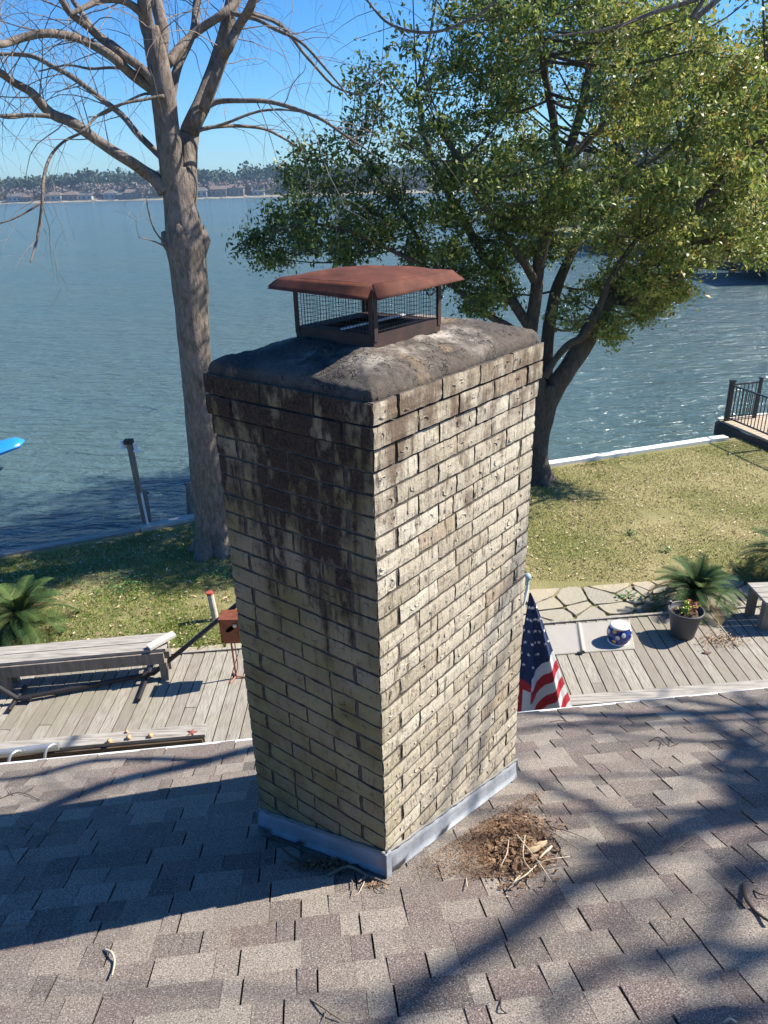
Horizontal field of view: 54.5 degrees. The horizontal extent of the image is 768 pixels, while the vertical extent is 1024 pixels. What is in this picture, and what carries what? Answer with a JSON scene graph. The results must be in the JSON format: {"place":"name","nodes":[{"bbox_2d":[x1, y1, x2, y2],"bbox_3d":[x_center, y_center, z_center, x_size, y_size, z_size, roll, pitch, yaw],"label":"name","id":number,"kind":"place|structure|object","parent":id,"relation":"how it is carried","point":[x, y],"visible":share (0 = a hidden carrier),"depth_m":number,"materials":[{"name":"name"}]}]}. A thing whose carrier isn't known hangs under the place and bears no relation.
{"place":"outdoors","nodes":[
{"label":"outdoors","id":0,"kind":"place"},
{"bbox_2d":[0,184,600,203],"bbox_3d":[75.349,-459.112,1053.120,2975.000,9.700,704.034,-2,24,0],"label":"shore","id":1,"kind":"structure","parent":0,"point":[422,190],"depth_m":759.13,"materials":[{"name":"soil"}]},
{"bbox_2d":[6,193,24,201],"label":"lake house","id":2,"kind":"structure","parent":1,"relation":"on","point":[15,197],"depth_m":764.50,"materials":[{"name":"white"}]},
{"bbox_2d":[21,193,36,200],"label":"lake house","id":3,"kind":"structure","parent":1,"relation":"on","point":[26,197],"depth_m":762.11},
{"bbox_2d":[44,192,62,200],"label":"lake house","id":4,"kind":"structure","parent":1,"relation":"on","point":[54,197],"depth_m":761.38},
{"bbox_2d":[62,191,78,199],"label":"lake house","id":5,"kind":"structure","parent":1,"relation":"on","point":[71,195],"depth_m":764.03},
{"bbox_2d":[77,191,95,199],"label":"lake house","id":6,"kind":"structure","parent":1,"relation":"on","point":[85,195],"depth_m":767.03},
{"bbox_2d":[103,190,116,198],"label":"lake house","id":7,"kind":"structure","parent":1,"relation":"on","point":[109,194],"depth_m":768.75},
{"bbox_2d":[116,191,125,198],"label":"lake house","id":8,"kind":"structure","parent":1,"relation":"on","point":[120,194],"depth_m":766.64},
{"bbox_2d":[124,189,142,198],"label":"lake house","id":9,"kind":"structure","parent":1,"relation":"on","point":[131,194],"depth_m":762.74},
{"bbox_2d":[197,187,209,196],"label":"lake house","id":10,"kind":"structure","parent":1,"relation":"on","point":[203,192],"depth_m":743.10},
{"bbox_2d":[210,185,226,195],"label":"lake house","id":11,"kind":"structure","parent":1,"relation":"on","point":[218,190],"depth_m":745.99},
{"bbox_2d":[226,184,245,195],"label":"lake house","id":12,"kind":"structure","parent":1,"relation":"on","point":[236,190],"depth_m":749.52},
{"bbox_2d":[251,187,265,194],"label":"lake house","id":13,"kind":"structure","parent":1,"relation":"on","point":[254,190],"depth_m":753.68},
{"bbox_2d":[0,172,637,200],"bbox_3d":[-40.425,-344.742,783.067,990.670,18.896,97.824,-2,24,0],"label":"bare wood","id":14,"kind":"object","parent":1,"relation":"on","point":[148,190],"visible":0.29,"depth_m":770.15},
{"bbox_2d":[0,154,641,190],"bbox_3d":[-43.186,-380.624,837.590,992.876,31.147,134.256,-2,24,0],"label":"pine wood","id":15,"kind":"object","parent":1,"relation":"on","point":[249,173],"visible":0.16,"depth_m":808.15,"materials":[{"name":"green plant"}]},
{"bbox_2d":[0,188,767,550],"bbox_3d":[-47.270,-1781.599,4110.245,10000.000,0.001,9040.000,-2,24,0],"label":"water","id":16,"kind":"structure","parent":0,"point":[90,374],"depth_m":29.72,"materials":[{"name":"blue liquid"}]},
{"bbox_2d":[0,437,23,454],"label":"kayak","id":17,"kind":"object","parent":16,"relation":"on","point":[10,444],"visible":1,"depth_m":17.70,"materials":[{"name":"blue plastic"}]},
{"bbox_2d":[553,230,767,271],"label":"retaining wall","id":18,"kind":"structure","parent":16,"relation":"in","point":[739,266],"depth_m":60.66,"materials":[{"name":"grey concrete"}]},
{"bbox_2d":[713,413,767,449],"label":"dock","id":19,"kind":"object","parent":16,"relation":"in","point":[731,429],"visible":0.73,"depth_m":17.17,"materials":[{"name":"grey wood"}]},
{"bbox_2d":[723,377,767,434],"bbox_3d":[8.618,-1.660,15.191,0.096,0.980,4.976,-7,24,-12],"label":"railing","id":20,"kind":"object","parent":19,"relation":"on","point":[731,385],"visible":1,"depth_m":16.90,"materials":[{"name":"black metal"}]},
{"bbox_2d":[724,205,767,281],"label":"boathouse","id":21,"kind":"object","parent":16,"relation":"in","point":[731,268],"visible":0.04,"depth_m":50.28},
{"bbox_2d":[0,435,767,650],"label":"lawn","id":22,"kind":"structure","parent":0,"point":[667,513],"depth_m":12.23,"materials":[{"name":"plant"}]},
{"bbox_2d":[0,575,80,646],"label":"sago palm","id":23,"kind":"object","parent":22,"relation":"on","point":[22,608],"visible":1,"depth_m":9.94,"materials":[{"name":"green plant"}]},
{"bbox_2d":[0,526,139,556],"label":"seawall","id":24,"kind":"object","parent":22,"relation":"on","point":[27,549],"visible":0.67,"depth_m":12.61,"materials":[{"name":"grey concrete"}]},
{"bbox_2d":[139,514,194,531],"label":"seawall","id":25,"kind":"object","parent":22,"relation":"on","point":[167,522],"visible":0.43,"depth_m":13.21,"materials":[{"name":"concrete"}]},
{"bbox_2d":[119,438,148,524],"bbox_3d":[-4.246,-0.337,12.882,0.344,1.948,0.218,-2,24,0],"label":"lamp post","id":26,"kind":"object","parent":25,"relation":"on","point":[128,443],"visible":0.98,"depth_m":12.71,"materials":[{"name":"grey metal"}]},
{"bbox_2d":[142,489,151,522],"bbox_3d":[-4.328,0.039,13.656,0.132,1.086,1.067,-11,25,-22],"label":"ladder frame","id":27,"kind":"object","parent":25,"relation":"attached to","point":[145,495],"visible":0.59,"depth_m":13.26,"materials":[{"name":"grey metal"}]},
{"bbox_2d":[184,481,193,514],"bbox_3d":[-3.584,-0.067,13.748,0.127,1.154,0.619,-15,27,-28],"label":"ladder frame","id":28,"kind":"object","parent":25,"relation":"attached to","point":[189,506],"visible":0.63,"depth_m":13.47,"materials":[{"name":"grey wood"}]},
{"bbox_2d":[206,590,217,620],"bbox_3d":[-2.342,1.282,10.184,0.123,0.442,0.096,-2,24,0],"label":"marker post","id":29,"kind":"object","parent":22,"relation":"on","point":[212,603],"visible":0.9,"depth_m":10.14,"materials":[{"name":"white plastic"}]},
{"bbox_2d":[0,0,493,561],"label":"bare tree","id":30,"kind":"object","parent":22,"relation":"on","point":[184,238],"visible":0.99,"depth_m":9.83,"materials":[{"name":"brown plant"}]},
{"bbox_2d":[1,529,672,602],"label":"weeds","id":31,"kind":"object","parent":22,"relation":"on","point":[128,581],"visible":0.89,"depth_m":11.39,"materials":[{"name":"green plant"}]},
{"bbox_2d":[0,687,767,1023],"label":"house","id":32,"kind":"structure","parent":22,"relation":"on","point":[174,885],"depth_m":2.52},
{"bbox_2d":[0,924,32,925],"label":"twig","id":33,"kind":"object","parent":32,"relation":"on","point":[14,924],"visible":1,"depth_m":2.48,"materials":[{"name":"wood"}]},
{"bbox_2d":[0,786,38,799],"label":"twig","id":34,"kind":"object","parent":32,"relation":"on","point":[19,792],"visible":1,"depth_m":3.67,"materials":[{"name":"grey wood"}]},
{"bbox_2d":[103,948,115,975],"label":"twig","id":35,"kind":"object","parent":32,"relation":"on","point":[110,952],"visible":1,"depth_m":2.27,"materials":[{"name":"beige wood"}]},
{"bbox_2d":[260,834,316,857],"bbox_3d":[-0.373,1.307,2.927,0.333,0.116,0.021,17,30,37],"label":"twig","id":36,"kind":"object","parent":32,"relation":"on","point":[286,842],"visible":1,"depth_m":2.94,"materials":[{"name":"wood"}]},
{"bbox_2d":[266,854,367,874],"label":"leaf litter","id":37,"kind":"object","parent":32,"relation":"on","point":[326,862],"visible":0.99,"depth_m":2.75,"materials":[{"name":"brown plant"}]},
{"bbox_2d":[278,845,357,865],"bbox_3d":[-0.272,1.316,2.810,0.373,0.104,0.071,11,27,27],"label":"twig","id":38,"kind":"object","parent":32,"relation":"on","point":[304,861],"visible":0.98,"depth_m":2.80,"materials":[{"name":"brown wood"}]},
{"bbox_2d":[310,999,343,1021],"bbox_3d":[-0.163,1.327,1.967,0.128,0.043,0.036,18,30,37],"label":"twig","id":39,"kind":"object","parent":32,"relation":"on","point":[322,1007],"visible":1,"depth_m":1.96,"materials":[{"name":"wood"}]},
{"bbox_2d":[327,865,386,883],"bbox_3d":[-0.088,1.286,2.650,0.232,0.065,0.077,10,26,24],"label":"twig","id":40,"kind":"object","parent":32,"relation":"on","point":[354,868],"visible":1,"depth_m":2.68,"materials":[{"name":"wood"}]},
{"bbox_2d":[203,265,543,878],"bbox_3d":[0.027,0.406,2.914,0.693,2.628,1.002,16,29,35],"label":"brick chimney","id":41,"kind":"object","parent":32,"relation":"on","point":[375,468],"visible":0.94,"depth_m":2.45,"materials":[{"name":"grey brick"}]},
{"bbox_2d":[361,879,388,889],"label":"leaf litter","id":42,"kind":"object","parent":32,"relation":"on","point":[377,884],"visible":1,"depth_m":2.58,"materials":[{"name":"brown plant"}]},
{"bbox_2d":[414,790,544,877],"bbox_3d":[0.403,1.239,2.960,0.460,0.283,0.752,4,24,12],"label":"duff","id":43,"kind":"object","parent":32,"relation":"on","point":[479,847],"visible":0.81,"depth_m":2.77,"materials":[{"name":"brown plant"}]},
{"bbox_2d":[453,797,571,896],"bbox_3d":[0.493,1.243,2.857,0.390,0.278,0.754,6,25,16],"label":"leaf litter","id":44,"kind":"object","parent":32,"relation":"on","point":[514,858],"visible":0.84,"depth_m":2.77,"materials":[{"name":"brown plant"}]},
{"bbox_2d":[496,838,530,844],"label":"twig","id":45,"kind":"object","parent":44,"relation":"on","point":[512,838],"visible":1,"depth_m":2.76,"materials":[{"name":"beige wood"}]},
{"bbox_2d":[512,865,536,883],"bbox_3d":[0.484,1.237,2.542,0.018,0.045,0.146,20,32,41],"label":"twig","id":46,"kind":"object","parent":44,"relation":"on","point":[524,875],"visible":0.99,"depth_m":2.52,"materials":[{"name":"beige wood"}]},
{"bbox_2d":[522,835,532,871],"bbox_3d":[0.505,1.217,2.666,0.026,0.103,0.251,1,24,6],"label":"twig","id":47,"kind":"object","parent":44,"relation":"on","point":[523,853],"visible":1,"depth_m":2.64,"materials":[{"name":"beige wood"}]},
{"bbox_2d":[512,828,551,881],"bbox_3d":[0.521,1.217,2.658,0.006,0.157,0.376,-5,24,-9],"label":"twig","id":48,"kind":"object","parent":44,"relation":"on","point":[534,856],"visible":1,"depth_m":2.61,"materials":[{"name":"beige wood"}]},
{"bbox_2d":[527,845,539,852],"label":"dry leaf","id":49,"kind":"object","parent":44,"relation":"on","point":[533,849],"visible":0.99,"depth_m":2.68,"materials":[{"name":"beige plant"}]},
{"bbox_2d":[534,840,546,846],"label":"dry leaf","id":50,"kind":"object","parent":44,"relation":"on","point":[542,843],"visible":0.95,"depth_m":2.72,"materials":[{"name":"beige plant"}]},
{"bbox_2d":[507,816,578,849],"bbox_3d":[0.640,1.210,2.874,0.106,0.148,0.369,-16,28,-30],"label":"twig","id":51,"kind":"object","parent":44,"relation":"on","point":[547,830],"visible":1,"depth_m":2.87,"materials":[{"name":"brown wood"}]},
{"bbox_2d":[538,845,552,859],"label":"twig","id":52,"kind":"object","parent":44,"relation":"on","point":[545,852],"visible":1,"depth_m":2.67,"materials":[{"name":"beige wood"}]},
{"bbox_2d":[534,856,569,864],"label":"twig","id":53,"kind":"object","parent":44,"relation":"on","point":[550,859],"visible":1,"depth_m":2.62,"materials":[{"name":"beige wood"}]},
{"bbox_2d":[517,573,571,711],"bbox_3d":[0.894,1.057,4.913,0.999,1.285,0.344,-22,31,-39],"label":"flag","id":54,"kind":"object","parent":32,"relation":"attached to","point":[541,684],"visible":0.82,"depth_m":5.12,"materials":[{"name":"multicoloured fabric"}]},
{"bbox_2d":[650,737,679,748],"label":"twig","id":55,"kind":"object","parent":32,"relation":"on","point":[663,741],"visible":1,"depth_m":3.80,"materials":[{"name":"grey wood"}]},
{"bbox_2d":[569,679,767,706],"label":"gutter","id":56,"kind":"object","parent":32,"relation":"attached to","point":[605,697],"visible":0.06,"depth_m":7.59,"materials":[{"name":"white metal"}]},
{"bbox_2d":[672,837,692,853],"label":"twig","id":57,"kind":"object","parent":32,"relation":"on","point":[681,845],"visible":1,"depth_m":2.71,"materials":[{"name":"grey wood"}]},
{"bbox_2d":[723,1017,735,1023],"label":"twig","id":58,"kind":"object","parent":32,"relation":"on","point":[727,1020],"visible":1,"depth_m":1.83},
{"bbox_2d":[741,883,767,921],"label":"twig","id":59,"kind":"object","parent":32,"relation":"on","point":[744,892],"visible":1,"depth_m":2.31,"materials":[{"name":"wood"}]},
{"bbox_2d":[0,441,767,648],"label":"fallen leaves","id":60,"kind":"object","parent":22,"relation":"on","point":[574,563],"visible":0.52,"depth_m":12.04,"materials":[{"name":"brown plant"}]},
{"bbox_2d":[0,607,767,742],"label":"deck","id":61,"kind":"structure","parent":22,"relation":"on","point":[193,689],"depth_m":8.63,"materials":[{"name":"grey wood"}]},
{"bbox_2d":[0,633,172,694],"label":"plank bench","id":62,"kind":"object","parent":61,"relation":"on","point":[17,662],"visible":0.88,"depth_m":8.57,"materials":[{"name":"grey wood"}]},
{"bbox_2d":[146,631,175,649],"bbox_3d":[-2.584,1.493,8.657,0.334,0.075,0.100,-21,30,-38],"label":"rolled towel","id":63,"kind":"object","parent":62,"relation":"on","point":[161,640],"visible":1,"depth_m":8.64,"materials":[{"name":"white fabric"}]},
{"bbox_2d":[0,724,206,762],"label":"plank bench","id":64,"kind":"object","parent":61,"relation":"on","point":[75,745],"visible":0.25,"depth_m":7.14,"materials":[{"name":"grey wood"}]},
{"bbox_2d":[0,742,59,761],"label":"metal pipe","id":65,"kind":"object","parent":64,"relation":"attached to","point":[9,753],"visible":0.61,"depth_m":6.93,"materials":[{"name":"silver metal"}]},
{"bbox_2d":[0,603,235,711],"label":"hammock stand","id":66,"kind":"object","parent":61,"relation":"on","point":[148,673],"visible":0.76,"depth_m":8.60,"materials":[{"name":"metal"}]},
{"bbox_2d":[218,609,244,682],"bbox_3d":[-1.717,1.558,8.595,0.260,0.868,0.226,-2,24,0],"label":"birdhouse","id":67,"kind":"object","parent":61,"relation":"on","point":[229,626],"visible":0.84,"depth_m":8.42,"materials":[{"name":"brown wood"}]},
{"bbox_2d":[544,620,634,654],"bbox_3d":[2.523,1.559,9.366,1.370,0.041,0.763,-2,24,0],"label":"floor mat","id":68,"kind":"object","parent":61,"relation":"on","point":[578,638],"visible":0.68,"depth_m":9.34,"materials":[{"name":"fabric"}]},
{"bbox_2d":[607,620,631,646],"bbox_3d":[2.912,1.492,9.230,0.304,0.250,0.304,-2,24,0],"label":"garden stool","id":69,"kind":"object","parent":68,"relation":"on","point":[619,633],"visible":1,"depth_m":9.14,"materials":[{"name":"ceramic"}]},
{"bbox_2d":[667,600,704,640],"bbox_3d":[3.746,1.352,9.293,0.436,0.417,0.436,-2,24,0],"label":"plant pot","id":70,"kind":"object","parent":61,"relation":"on","point":[685,627],"visible":0.91,"depth_m":9.21,"materials":[{"name":"grey plastic"}]},
{"bbox_2d":[678,599,698,616],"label":"potted plant","id":71,"kind":"object","parent":70,"relation":"on","point":[685,608],"visible":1,"depth_m":9.20,"materials":[{"name":"green plant"}]},
{"bbox_2d":[646,554,745,625],"bbox_3d":[4.227,1.047,10.050,1.217,0.755,1.338,13,27,30],"label":"sago palm","id":72,"kind":"object","parent":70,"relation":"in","point":[698,581],"visible":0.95,"depth_m":9.94,"materials":[{"name":"green plant"}]},
{"bbox_2d":[694,628,754,650],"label":"leaf litter","id":73,"kind":"object","parent":61,"relation":"on","point":[720,638],"visible":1,"depth_m":9.23,"materials":[{"name":"plant"}]},
{"bbox_2d":[745,582,767,629],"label":"wooden bench","id":74,"kind":"object","parent":61,"relation":"on","point":[757,590],"visible":1,"depth_m":9.54,"materials":[{"name":"grey wood"}]},
{"bbox_2d":[143,575,761,651],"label":"flagstone path","id":75,"kind":"structure","parent":22,"relation":"on","point":[549,605],"depth_m":10.43,"materials":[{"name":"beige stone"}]},
{"bbox_2d":[641,602,657,612],"bbox_3d":[3.618,1.305,10.158,0.221,0.125,0.178,-2,24,0],"label":"edging stone","id":76,"kind":"object","parent":75,"relation":"on","point":[646,607],"visible":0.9,"depth_m":10.11,"materials":[{"name":"grey stone"}]},
{"bbox_2d":[171,604,760,656],"bbox_3d":[0.660,2.241,8.194,15.581,0.220,3.095,-4,24,-5],"label":"deck edge","id":77,"kind":"object","parent":22,"relation":"on","point":[238,648],"depth_m":9.73,"materials":[{"name":"grey wood"}]},
{"bbox_2d":[221,0,767,486],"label":"evergreen oak","id":78,"kind":"object","parent":22,"relation":"on","point":[671,200],"visible":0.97,"depth_m":11.83,"materials":[{"name":"green plant"}]},
{"bbox_2d":[317,0,720,114],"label":"bare tree","id":79,"kind":"object","parent":22,"relation":"on","point":[696,14],"visible":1,"depth_m":6.29,"materials":[{"name":"brown plant"}]},
{"bbox_2d":[549,435,728,466],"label":"seawall","id":80,"kind":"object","parent":22,"relation":"on","point":[625,452],"visible":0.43,"depth_m":16.10,"materials":[{"name":"grey concrete"}]},
{"bbox_2d":[736,525,767,580],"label":"sago palm","id":81,"kind":"object","parent":22,"relation":"on","point":[763,544],"visible":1,"depth_m":10.76,"materials":[{"name":"green plant"}]},
{"bbox_2d":[0,0,767,179],"label":"sky","id":82,"kind":"structure","parent":0,"point":[225,148],"materials":[{"name":"blue"}]},
{"bbox_2d":[474,210,767,250],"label":"neighbour lawn","id":83,"kind":"structure","parent":0,"point":[570,229],"depth_m":85.32,"materials":[{"name":"green plant"}]},
{"bbox_2d":[542,114,604,228],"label":"bare tree","id":84,"kind":"object","parent":83,"relation":"on","point":[584,163],"visible":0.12,"depth_m":83.14,"materials":[{"name":"brown plant"}]},
{"bbox_2d":[593,109,645,231],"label":"bare tree","id":85,"kind":"object","parent":83,"relation":"on","point":[623,143],"visible":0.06,"depth_m":75.28,"materials":[{"name":"brown plant"}]},
{"bbox_2d":[628,104,683,186],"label":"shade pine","id":86,"kind":"object","parent":83,"relation":"on","point":[643,153],"visible":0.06,"depth_m":89.20,"materials":[{"name":"green plant"}]},
{"bbox_2d":[632,119,706,237],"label":"bare tree","id":87,"kind":"object","parent":83,"relation":"on","point":[649,153],"visible":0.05,"depth_m":64.81,"materials":[{"name":"brown plant"}]},
{"bbox_2d":[638,134,767,233],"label":"neighbour house","id":88,"kind":"structure","parent":83,"relation":"on","point":[706,190],"depth_m":72.70,"materials":[{"name":"beige"}]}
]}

